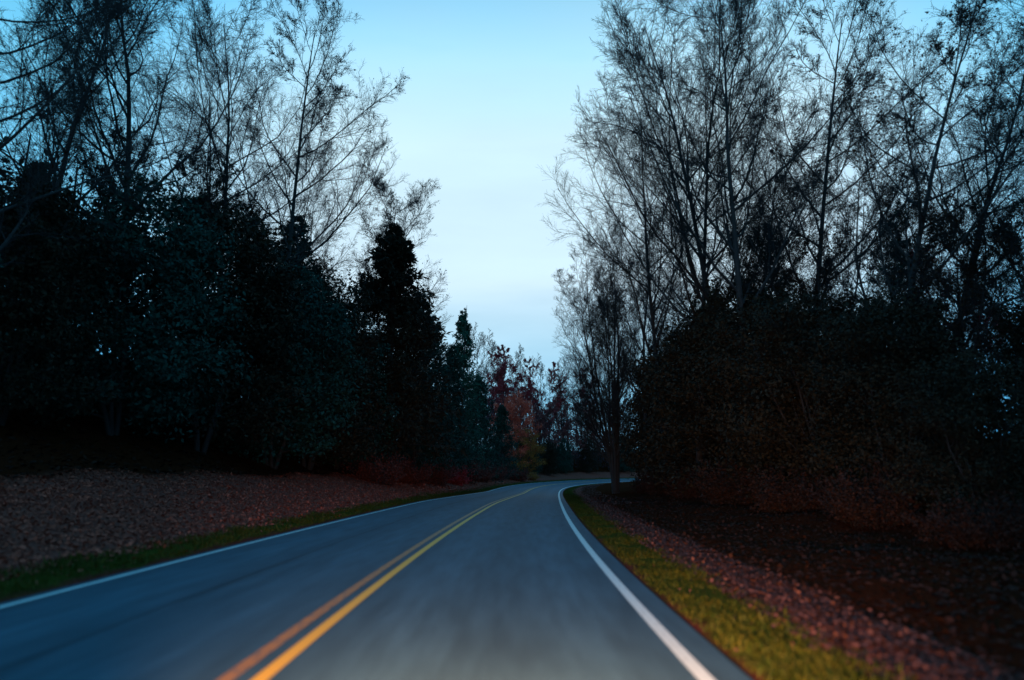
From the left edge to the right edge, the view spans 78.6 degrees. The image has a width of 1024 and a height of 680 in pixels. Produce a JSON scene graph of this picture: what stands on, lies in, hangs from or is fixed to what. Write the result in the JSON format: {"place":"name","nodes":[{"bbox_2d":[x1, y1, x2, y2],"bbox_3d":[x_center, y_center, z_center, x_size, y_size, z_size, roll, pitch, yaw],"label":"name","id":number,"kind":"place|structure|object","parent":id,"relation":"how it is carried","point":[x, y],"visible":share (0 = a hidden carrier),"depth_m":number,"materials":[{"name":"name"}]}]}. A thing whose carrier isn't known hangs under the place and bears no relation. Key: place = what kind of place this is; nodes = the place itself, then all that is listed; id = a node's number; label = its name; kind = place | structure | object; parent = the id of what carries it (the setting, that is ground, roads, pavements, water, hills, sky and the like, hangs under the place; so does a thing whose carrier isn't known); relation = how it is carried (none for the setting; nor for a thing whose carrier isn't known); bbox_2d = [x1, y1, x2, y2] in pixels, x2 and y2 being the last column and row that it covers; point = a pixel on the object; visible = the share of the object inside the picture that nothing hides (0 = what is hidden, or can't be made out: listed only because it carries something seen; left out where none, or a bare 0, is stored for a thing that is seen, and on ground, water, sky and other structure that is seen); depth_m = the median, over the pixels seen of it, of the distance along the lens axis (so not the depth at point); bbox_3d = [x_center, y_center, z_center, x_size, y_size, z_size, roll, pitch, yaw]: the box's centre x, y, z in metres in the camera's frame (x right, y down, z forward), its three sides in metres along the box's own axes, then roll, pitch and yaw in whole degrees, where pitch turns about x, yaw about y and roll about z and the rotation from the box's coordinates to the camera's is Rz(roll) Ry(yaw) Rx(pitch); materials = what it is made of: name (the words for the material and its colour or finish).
{"place":"outdoors","nodes":[
{"label":"outdoors","id":0,"kind":"place"},
{"bbox_2d":[0,478,751,679],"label":"road","id":1,"kind":"structure","parent":0,"point":[533,581],"depth_m":6.75,"materials":[{"name":"grey asphalt"}]},
{"bbox_2d":[0,477,916,679],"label":"grass","id":2,"kind":"structure","parent":0,"point":[571,498],"depth_m":8.51,"materials":[{"name":"green plant"}]},
{"bbox_2d":[0,355,1023,679],"bbox_3d":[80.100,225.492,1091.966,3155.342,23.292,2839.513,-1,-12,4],"label":"ground","id":3,"kind":"structure","parent":0,"point":[872,593],"depth_m":12.73,"materials":[{"name":"brown soil"}]},
{"bbox_2d":[0,160,84,388],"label":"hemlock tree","id":4,"kind":"object","parent":3,"relation":"on","point":[22,222],"visible":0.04,"depth_m":23.64,"materials":[{"name":"green plant"}]},
{"bbox_2d":[0,159,129,431],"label":"understory tree","id":5,"kind":"object","parent":3,"relation":"on","point":[28,284],"visible":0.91,"depth_m":18.72,"materials":[{"name":"green plant"}]},
{"bbox_2d":[12,107,169,404],"bbox_3d":[-18.041,-3.420,27.166,4.860,13.065,5.434,1,-12,-6],"label":"young tree","id":6,"kind":"object","parent":3,"relation":"on","point":[90,158],"visible":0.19,"depth_m":26.96,"materials":[{"name":"green plant"}]},
{"bbox_2d":[0,0,203,397],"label":"bare tree","id":7,"kind":"object","parent":3,"relation":"on","point":[67,148],"visible":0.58,"depth_m":23.64,"materials":[{"name":"brown plant"}]},
{"bbox_2d":[0,0,210,270],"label":"bare tree","id":8,"kind":"object","parent":3,"relation":"on","point":[107,5],"visible":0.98,"depth_m":18.23,"materials":[{"name":"brown plant"}]},
{"bbox_2d":[1,166,252,443],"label":"understory tree","id":9,"kind":"object","parent":3,"relation":"on","point":[153,361],"visible":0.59,"depth_m":23.13,"materials":[{"name":"green plant"}]},
{"bbox_2d":[0,0,281,425],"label":"bare tree","id":10,"kind":"object","parent":3,"relation":"on","point":[96,136],"visible":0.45,"depth_m":28.03,"materials":[{"name":"brown plant"}]},
{"bbox_2d":[129,144,248,426],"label":"young tree","id":11,"kind":"object","parent":3,"relation":"on","point":[218,183],"visible":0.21,"depth_m":30.22,"materials":[{"name":"green plant"}]},
{"bbox_2d":[127,189,261,420],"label":"hemlock tree","id":12,"kind":"object","parent":3,"relation":"on","point":[193,319],"depth_m":33.30,"materials":[{"name":"green plant"}]},
{"bbox_2d":[0,129,394,420],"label":"woods","id":13,"kind":"object","parent":3,"relation":"on","point":[95,206],"visible":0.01,"depth_m":30.94,"materials":[{"name":"green plant"}]},
{"bbox_2d":[87,186,318,454],"bbox_3d":[-13.774,-0.895,27.964,9.403,12.256,9.213,6,-13,-25],"label":"understory tree","id":14,"kind":"object","parent":3,"relation":"on","point":[258,296],"visible":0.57,"depth_m":28.17,"materials":[{"name":"green plant"}]},
{"bbox_2d":[105,0,362,432],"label":"bare tree","id":15,"kind":"object","parent":3,"relation":"on","point":[205,14],"visible":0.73,"depth_m":33.08,"materials":[{"name":"brown plant"}]},
{"bbox_2d":[215,190,282,434],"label":"young tree","id":16,"kind":"object","parent":3,"relation":"on","point":[271,230],"visible":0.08,"depth_m":34.51,"materials":[{"name":"green plant"}]},
{"bbox_2d":[0,468,529,584],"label":"fallen leaves","id":17,"kind":"object","parent":3,"relation":"on","point":[422,488],"visible":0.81,"depth_m":15.60,"materials":[{"name":"brown plant"}]},
{"bbox_2d":[177,252,370,468],"bbox_3d":[-12.634,1.164,32.922,9.801,11.567,9.491,9,-15,-35],"label":"understory tree","id":18,"kind":"object","parent":3,"relation":"on","point":[304,414],"visible":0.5,"depth_m":31.77,"materials":[{"name":"green plant"}]},
{"bbox_2d":[242,224,317,449],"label":"young tree","id":19,"kind":"object","parent":3,"relation":"on","point":[286,235],"visible":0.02,"depth_m":39.99,"materials":[{"name":"green plant"}]},
{"bbox_2d":[160,0,411,455],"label":"bare tree","id":20,"kind":"object","parent":3,"relation":"on","point":[378,149],"visible":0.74,"depth_m":38.24,"materials":[{"name":"brown plant"}]},
{"bbox_2d":[241,215,331,439],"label":"hemlock tree","id":21,"kind":"object","parent":3,"relation":"on","point":[305,227],"visible":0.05,"depth_m":43.35,"materials":[{"name":"green plant"}]},
{"bbox_2d":[254,139,373,306],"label":"bare tree","id":22,"kind":"object","parent":3,"relation":"on","point":[322,223],"visible":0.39,"depth_m":44.21,"materials":[{"name":"brown plant"}]},
{"bbox_2d":[243,260,391,469],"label":"understory tree","id":23,"kind":"object","parent":3,"relation":"on","point":[348,448],"visible":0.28,"depth_m":37.18,"materials":[{"name":"green plant"}]},
{"bbox_2d":[310,249,336,322],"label":"young tree","id":24,"kind":"object","parent":3,"relation":"on","point":[324,263],"visible":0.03,"depth_m":43.59,"materials":[{"name":"green plant"}]},
{"bbox_2d":[279,312,399,468],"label":"understory tree","id":25,"kind":"object","parent":3,"relation":"on","point":[336,462],"visible":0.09,"depth_m":41.00,"materials":[{"name":"green plant"}]},
{"bbox_2d":[337,447,409,485],"bbox_3d":[-8.468,7.976,39.950,4.295,2.804,4.332,-9,-15,36],"label":"bush","id":26,"kind":"object","parent":3,"relation":"on","point":[368,473],"visible":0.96,"depth_m":39.44,"materials":[{"name":"red plant"}]},
{"bbox_2d":[345,143,451,472],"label":"bare tree","id":27,"kind":"object","parent":3,"relation":"on","point":[384,224],"visible":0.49,"depth_m":52.44,"materials":[{"name":"brown plant"}]},
{"bbox_2d":[328,221,478,481],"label":"evergreen tree","id":28,"kind":"object","parent":3,"relation":"on","point":[394,271],"visible":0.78,"depth_m":45.13,"materials":[{"name":"green plant"}]},
{"bbox_2d":[391,457,437,484],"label":"bush","id":29,"kind":"object","parent":3,"relation":"on","point":[413,476],"visible":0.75,"depth_m":46.80,"materials":[{"name":"red plant"}]},
{"bbox_2d":[378,292,461,478],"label":"hemlock tree","id":30,"kind":"object","parent":3,"relation":"on","point":[412,454],"visible":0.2,"depth_m":53.18,"materials":[{"name":"green plant"}]},
{"bbox_2d":[389,314,472,472],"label":"hemlock tree","id":31,"kind":"object","parent":3,"relation":"on","point":[444,367],"visible":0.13,"depth_m":61.94,"materials":[{"name":"green plant"}]},
{"bbox_2d":[417,453,463,485],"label":"bush","id":32,"kind":"object","parent":3,"relation":"on","point":[443,476],"visible":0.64,"depth_m":54.49,"materials":[{"name":"red plant"}]},
{"bbox_2d":[421,344,483,476],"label":"hemlock tree","id":33,"kind":"object","parent":3,"relation":"on","point":[455,367],"visible":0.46,"depth_m":69.41,"materials":[{"name":"green plant"}]},
{"bbox_2d":[446,464,474,485],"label":"bush","id":34,"kind":"object","parent":3,"relation":"on","point":[458,480],"visible":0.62,"depth_m":62.61,"materials":[{"name":"red plant"}]},
{"bbox_2d":[446,307,492,469],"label":"pine tree","id":35,"kind":"object","parent":3,"relation":"on","point":[465,345],"visible":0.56,"depth_m":77.22,"materials":[{"name":"green plant"}]},
{"bbox_2d":[457,459,492,483],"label":"bush","id":36,"kind":"object","parent":3,"relation":"on","point":[477,476],"visible":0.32,"depth_m":70.66,"materials":[{"name":"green plant"}]},
{"bbox_2d":[458,375,506,482],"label":"hemlock tree","id":37,"kind":"object","parent":3,"relation":"on","point":[484,422],"visible":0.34,"depth_m":83.51,"materials":[{"name":"green plant"}]},
{"bbox_2d":[460,322,512,459],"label":"bare tree","id":38,"kind":"object","parent":3,"relation":"on","point":[487,363],"visible":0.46,"depth_m":116.10,"materials":[{"name":"brown plant"}]},
{"bbox_2d":[476,344,521,432],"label":"red leaved tree","id":39,"kind":"object","parent":3,"relation":"on","point":[499,387],"visible":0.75,"depth_m":112.23,"materials":[{"name":"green plant"}]},
{"bbox_2d":[479,330,524,458],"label":"bare tree","id":40,"kind":"object","parent":3,"relation":"on","point":[490,363],"visible":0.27,"depth_m":124.78,"materials":[{"name":"brown plant"}]},
{"bbox_2d":[483,404,524,479],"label":"hemlock tree","id":41,"kind":"object","parent":3,"relation":"on","point":[500,427],"visible":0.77,"depth_m":93.90,"materials":[{"name":"green plant"}]},
{"bbox_2d":[487,347,535,437],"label":"red leaved tree","id":42,"kind":"object","parent":3,"relation":"on","point":[505,357],"visible":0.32,"depth_m":118.17,"materials":[{"name":"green plant"}]},
{"bbox_2d":[0,391,1023,679],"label":"forest floor leaves","id":43,"kind":"object","parent":3,"relation":"on","point":[856,555],"visible":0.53,"depth_m":11.40,"materials":[{"name":"brown plant"}]},
{"bbox_2d":[396,356,634,471],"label":"woods","id":44,"kind":"object","parent":3,"relation":"on","point":[551,436],"visible":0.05,"depth_m":126.88,"materials":[{"name":"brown plant"}]},
{"bbox_2d":[489,390,542,468],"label":"orange leaved tree","id":45,"kind":"object","parent":3,"relation":"on","point":[511,408],"visible":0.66,"depth_m":105.30,"materials":[{"name":"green plant"}]},
{"bbox_2d":[499,395,533,470],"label":"rust leaved tree","id":46,"kind":"object","parent":3,"relation":"on","point":[520,411],"visible":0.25,"depth_m":112.54,"materials":[{"name":"brown plant"}]},
{"bbox_2d":[506,345,547,431],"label":"bare tree","id":47,"kind":"object","parent":3,"relation":"on","point":[520,364],"visible":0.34,"depth_m":130.36,"materials":[{"name":"brown plant"}]},
{"bbox_2d":[507,428,547,473],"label":"yellow leaved tree","id":48,"kind":"object","parent":3,"relation":"on","point":[534,446],"visible":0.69,"depth_m":106.06,"materials":[{"name":"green plant"}]},
{"bbox_2d":[512,438,542,474],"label":"understory tree","id":49,"kind":"object","parent":3,"relation":"on","point":[534,456],"visible":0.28,"depth_m":109.07,"materials":[{"name":"green plant"}]},
{"bbox_2d":[513,358,555,439],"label":"red leaved tree","id":50,"kind":"object","parent":3,"relation":"on","point":[531,395],"visible":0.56,"depth_m":122.37,"materials":[{"name":"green plant"}]},
{"bbox_2d":[532,401,561,459],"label":"rust leaved tree","id":51,"kind":"object","parent":3,"relation":"on","point":[545,423],"visible":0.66,"depth_m":119.33,"materials":[{"name":"brown plant"}]},
{"bbox_2d":[529,354,564,445],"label":"bare tree","id":52,"kind":"object","parent":3,"relation":"on","point":[541,370],"visible":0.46,"depth_m":136.37,"materials":[{"name":"brown plant"}]},
{"bbox_2d":[536,439,560,475],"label":"understory tree","id":53,"kind":"object","parent":3,"relation":"on","point":[552,453],"visible":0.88,"depth_m":114.67,"materials":[{"name":"green plant"}]},
{"bbox_2d":[530,361,577,437],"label":"red leaved tree","id":54,"kind":"object","parent":3,"relation":"on","point":[552,372],"visible":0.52,"depth_m":129.80,"materials":[{"name":"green plant"}]},
{"bbox_2d":[547,437,576,473],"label":"understory tree","id":55,"kind":"object","parent":3,"relation":"on","point":[560,448],"visible":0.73,"depth_m":120.62,"materials":[{"name":"green plant"}]},
{"bbox_2d":[548,359,578,434],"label":"bare tree","id":56,"kind":"object","parent":3,"relation":"on","point":[559,373],"visible":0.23,"depth_m":141.42,"materials":[{"name":"brown plant"}]},
{"bbox_2d":[544,404,586,461],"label":"rust leaved tree","id":57,"kind":"object","parent":3,"relation":"on","point":[565,431],"visible":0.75,"depth_m":126.25,"materials":[{"name":"brown plant"}]},
{"bbox_2d":[561,373,595,454],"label":"red leaved tree","id":58,"kind":"object","parent":3,"relation":"on","point":[578,406],"visible":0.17,"depth_m":135.42,"materials":[{"name":"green plant"}]},
{"bbox_2d":[576,436,602,472],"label":"understory tree","id":59,"kind":"object","parent":3,"relation":"on","point":[586,467],"visible":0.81,"depth_m":127.76,"materials":[{"name":"green plant"}]},
{"bbox_2d":[570,404,612,470],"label":"rust leaved tree","id":60,"kind":"object","parent":3,"relation":"on","point":[576,436],"visible":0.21,"depth_m":131.76,"materials":[{"name":"brown plant"}]},
{"bbox_2d":[545,214,657,493],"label":"forked tree","id":61,"kind":"object","parent":3,"relation":"on","point":[602,403],"visible":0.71,"depth_m":56.38,"materials":[{"name":"brown plant"}]},
{"bbox_2d":[612,397,669,486],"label":"understory tree","id":62,"kind":"object","parent":3,"relation":"on","point":[625,453],"visible":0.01,"depth_m":60.47,"materials":[{"name":"green plant"}]},
{"bbox_2d":[590,205,692,483],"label":"bare tree","id":63,"kind":"object","parent":3,"relation":"on","point":[630,330],"visible":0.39,"depth_m":52.36,"materials":[{"name":"brown plant"}]},
{"bbox_2d":[534,46,764,490],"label":"bare tree","id":64,"kind":"object","parent":3,"relation":"on","point":[648,292],"visible":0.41,"depth_m":42.95,"materials":[{"name":"brown plant"}]},
{"bbox_2d":[624,371,679,486],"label":"understory tree","id":65,"kind":"object","parent":3,"relation":"on","point":[642,421],"visible":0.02,"depth_m":52.77,"materials":[{"name":"green plant"}]},
{"bbox_2d":[611,346,714,484],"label":"understory tree","id":66,"kind":"object","parent":3,"relation":"on","point":[635,402],"visible":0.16,"depth_m":45.09,"materials":[{"name":"green plant"}]},
{"bbox_2d":[642,303,694,456],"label":"young tree","id":67,"kind":"object","parent":3,"relation":"on","point":[664,334],"visible":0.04,"depth_m":49.77,"materials":[{"name":"green plant"}]},
{"bbox_2d":[632,254,712,358],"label":"bare tree","id":68,"kind":"object","parent":3,"relation":"on","point":[671,305],"visible":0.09,"depth_m":61.40,"materials":[{"name":"brown plant"}]},
{"bbox_2d":[631,307,768,493],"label":"understory tree","id":69,"kind":"object","parent":3,"relation":"on","point":[683,438],"visible":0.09,"depth_m":39.28,"materials":[{"name":"green plant"}]},
{"bbox_2d":[555,0,851,498],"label":"bare tree","id":70,"kind":"object","parent":3,"relation":"on","point":[623,63],"visible":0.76,"depth_m":34.36,"materials":[{"name":"brown plant"}]},
{"bbox_2d":[586,0,850,480],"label":"bare tree","id":71,"kind":"object","parent":3,"relation":"on","point":[685,285],"visible":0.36,"depth_m":36.48,"materials":[{"name":"brown plant"}]},
{"bbox_2d":[690,455,771,505],"bbox_3d":[9.445,6.013,26.406,3.568,2.293,4.101,4,-13,-20],"label":"bush","id":72,"kind":"object","parent":3,"relation":"on","point":[718,494],"visible":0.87,"depth_m":26.08,"materials":[{"name":"green plant"}]},
{"bbox_2d":[630,275,849,492],"bbox_3d":[12.452,2.588,33.682,11.782,11.643,11.599,6,-13,-25],"label":"understory tree","id":73,"kind":"object","parent":3,"relation":"on","point":[689,332],"visible":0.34,"depth_m":33.08,"materials":[{"name":"green plant"}]},
{"bbox_2d":[695,220,807,453],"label":"young tree","id":74,"kind":"object","parent":3,"relation":"on","point":[763,255],"visible":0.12,"depth_m":33.99,"materials":[{"name":"green plant"}]},
{"bbox_2d":[599,0,928,502],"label":"bare tree","id":75,"kind":"object","parent":3,"relation":"on","point":[718,185],"visible":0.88,"depth_m":31.06,"materials":[{"name":"brown plant"}]},
{"bbox_2d":[681,284,849,499],"bbox_3d":[11.321,2.325,28.041,7.522,9.805,7.370,3,-13,-15],"label":"understory tree","id":76,"kind":"object","parent":3,"relation":"on","point":[732,435],"visible":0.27,"depth_m":27.99,"materials":[{"name":"green plant"}]},
{"bbox_2d":[691,77,885,324],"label":"bare tree","id":77,"kind":"object","parent":3,"relation":"on","point":[787,160],"visible":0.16,"depth_m":41.79,"materials":[{"name":"brown plant"}]},
{"bbox_2d":[746,465,837,513],"bbox_3d":[9.272,4.984,20.709,2.829,1.759,3.268,-4,-13,17],"label":"bush","id":78,"kind":"object","parent":3,"relation":"on","point":[787,497],"visible":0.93,"depth_m":20.38,"materials":[{"name":"brown plant"}]},
{"bbox_2d":[574,485,1023,679],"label":"fallen leaves","id":79,"kind":"object","parent":3,"relation":"on","point":[862,636],"visible":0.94,"depth_m":6.68,"materials":[{"name":"brown plant"}]},
{"bbox_2d":[694,282,931,509],"bbox_3d":[11.635,2.179,23.110,8.553,8.452,8.420,-12,-17,43],"label":"understory tree","id":80,"kind":"object","parent":3,"relation":"on","point":[770,364],"visible":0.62,"depth_m":22.72,"materials":[{"name":"green plant"}]},
{"bbox_2d":[771,225,858,439],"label":"young tree","id":81,"kind":"object","parent":3,"relation":"on","point":[824,271],"visible":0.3,"depth_m":30.56,"materials":[{"name":"green plant"}]},
{"bbox_2d":[692,0,982,490],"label":"bare tree","id":82,"kind":"object","parent":3,"relation":"on","point":[820,220],"visible":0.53,"depth_m":32.32,"materials":[{"name":"brown plant"}]},
{"bbox_2d":[788,154,926,338],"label":"bare tree","id":83,"kind":"object","parent":3,"relation":"on","point":[841,221],"visible":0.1,"depth_m":40.55,"materials":[{"name":"brown plant"}]},
{"bbox_2d":[794,459,942,530],"bbox_3d":[8.973,3.994,16.122,2.920,1.876,3.356,10,-16,-39],"label":"bush","id":84,"kind":"object","parent":3,"relation":"on","point":[889,507],"visible":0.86,"depth_m":15.38,"materials":[{"name":"brown plant"}]},
{"bbox_2d":[789,279,1005,511],"bbox_3d":[10.740,1.722,18.389,5.159,6.863,5.266,6,-13,-25],"label":"understory tree","id":85,"kind":"object","parent":3,"relation":"on","point":[879,316],"visible":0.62,"depth_m":17.87,"materials":[{"name":"green plant"}]},
{"bbox_2d":[828,199,972,450],"bbox_3d":[15.206,0.075,24.454,5.822,12.250,4.804,5,-12,5],"label":"young tree","id":86,"kind":"object","parent":3,"relation":"on","point":[877,265],"visible":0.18,"depth_m":25.34,"materials":[{"name":"green plant"}]},
{"bbox_2d":[782,341,1023,503],"bbox_3d":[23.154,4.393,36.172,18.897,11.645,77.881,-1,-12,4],"label":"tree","id":87,"kind":"object","parent":3,"relation":"on","point":[997,426],"depth_m":22.28,"materials":[{"name":"green plant"}]},
{"bbox_2d":[803,0,1023,501],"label":"bare tree","id":88,"kind":"object","parent":3,"relation":"on","point":[961,18],"visible":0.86,"depth_m":21.16,"materials":[{"name":"brown plant"}]},
{"bbox_2d":[816,320,1010,490],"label":"understory tree","id":89,"kind":"object","parent":3,"relation":"on","point":[985,453],"visible":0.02,"depth_m":25.82,"materials":[{"name":"green plant"}]},
{"bbox_2d":[859,14,1023,476],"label":"bare tree","id":90,"kind":"object","parent":3,"relation":"on","point":[987,173],"visible":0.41,"depth_m":26.04,"materials":[{"name":"brown plant"}]},
{"bbox_2d":[874,347,1023,522],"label":"understory tree","id":91,"kind":"object","parent":3,"relation":"on","point":[961,431],"visible":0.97,"depth_m":14.07,"materials":[{"name":"green plant"}]},
{"bbox_2d":[889,249,1014,409],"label":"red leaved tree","id":92,"kind":"object","parent":3,"relation":"on","point":[984,321],"visible":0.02,"depth_m":23.68,"materials":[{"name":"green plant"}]},
{"bbox_2d":[881,185,1023,467],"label":"young tree","id":93,"kind":"object","parent":3,"relation":"on","point":[939,278],"visible":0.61,"depth_m":19.31,"materials":[{"name":"green plant"}]},
{"bbox_2d":[901,487,1023,551],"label":"bush","id":94,"kind":"object","parent":3,"relation":"on","point":[962,531],"visible":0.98,"depth_m":11.14,"materials":[{"name":"brown plant"}]},
{"bbox_2d":[904,16,1023,480],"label":"bare tree","id":95,"kind":"object","parent":3,"relation":"on","point":[1017,286],"visible":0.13,"depth_m":28.95,"materials":[{"name":"brown plant"}]},
{"bbox_2d":[927,0,1023,180],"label":"bare tree","id":96,"kind":"object","parent":3,"relation":"on","point":[1011,57],"visible":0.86,"depth_m":18.26,"materials":[{"name":"brown plant"}]},
{"bbox_2d":[948,196,1023,432],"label":"young tree","id":97,"kind":"object","parent":3,"relation":"on","point":[1013,270],"visible":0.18,"depth_m":23.70,"materials":[{"name":"green plant"}]},
{"bbox_2d":[958,0,1023,189],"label":"bare tree","id":98,"kind":"object","parent":3,"relation":"on","point":[1012,37],"visible":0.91,"depth_m":15.27,"materials":[{"name":"brown plant"}]},
{"bbox_2d":[971,296,1023,497],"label":"understory tree","id":99,"kind":"object","parent":3,"relation":"on","point":[1018,314],"visible":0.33,"depth_m":19.29,"materials":[{"name":"green plant"}]},
{"bbox_2d":[999,275,1023,310],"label":"young tree","id":100,"kind":"object","parent":3,"relation":"on","point":[1020,301],"visible":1,"depth_m":14.96,"materials":[{"name":"green plant"}]},
{"bbox_2d":[0,0,1023,450],"label":"sky","id":101,"kind":"structure","parent":0,"point":[487,102],"materials":[{"name":"blue"}]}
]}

